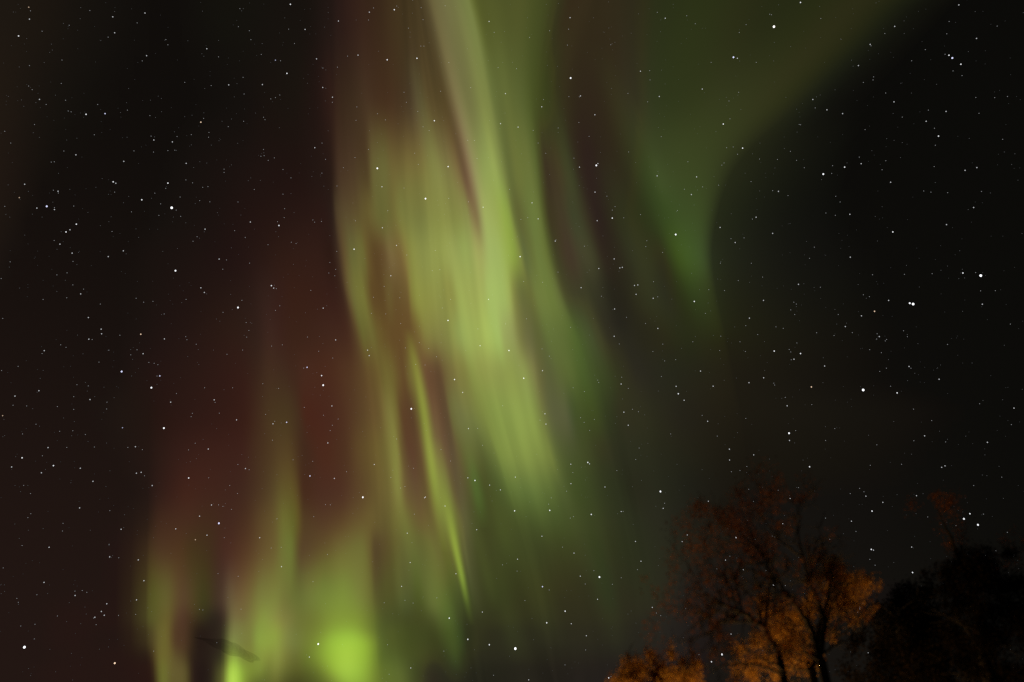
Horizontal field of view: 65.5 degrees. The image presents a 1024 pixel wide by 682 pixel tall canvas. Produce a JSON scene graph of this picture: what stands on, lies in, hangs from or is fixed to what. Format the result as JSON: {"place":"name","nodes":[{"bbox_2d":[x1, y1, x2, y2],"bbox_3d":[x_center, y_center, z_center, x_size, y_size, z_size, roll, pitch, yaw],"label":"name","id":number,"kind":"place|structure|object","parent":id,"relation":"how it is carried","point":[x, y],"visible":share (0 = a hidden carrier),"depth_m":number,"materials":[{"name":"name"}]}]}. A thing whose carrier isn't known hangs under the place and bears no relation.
{"place":"outdoors","nodes":[
{"label":"outdoors","id":0,"kind":"place"},
{"bbox_2d":[0,0,1023,681],"label":"sky","id":1,"kind":"structure","parent":0,"point":[178,572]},
{"bbox_2d":[0,1,1023,680],"bbox_3d":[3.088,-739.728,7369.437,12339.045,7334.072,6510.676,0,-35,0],"label":"faint stars","id":2,"kind":"object","parent":1,"relation":"in","point":[470,303],"visible":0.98,"depth_m":8300.48,"materials":[{"name":"white"}]},
{"bbox_3d":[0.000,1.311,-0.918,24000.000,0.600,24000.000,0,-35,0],"label":"ground","id":3,"kind":"structure","parent":0,"visible":0},
{"bbox_2d":[605,635,708,681],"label":"golden tree","id":4,"kind":"object","parent":3,"relation":"on","point":[640,667],"visible":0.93,"depth_m":13.61,"materials":[{"name":"orange plant"}]},
{"bbox_2d":[631,456,881,681],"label":"autumn tree","id":5,"kind":"object","parent":3,"relation":"on","point":[819,650],"visible":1,"depth_m":12.68,"materials":[{"name":"orange plant"}]},
{"bbox_2d":[729,548,883,681],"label":"golden tree","id":6,"kind":"object","parent":3,"relation":"on","point":[796,620],"visible":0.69,"depth_m":15.41,"materials":[{"name":"orange plant"}]},
{"bbox_2d":[831,560,969,681],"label":"dark conifer","id":7,"kind":"object","parent":3,"relation":"on","point":[902,625],"visible":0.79,"depth_m":17.98,"materials":[{"name":"black plant"}]},
{"bbox_2d":[890,488,1023,681],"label":"dark tree","id":8,"kind":"object","parent":3,"relation":"on","point":[980,662],"visible":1,"depth_m":16.28,"materials":[{"name":"black plant"}]}
]}

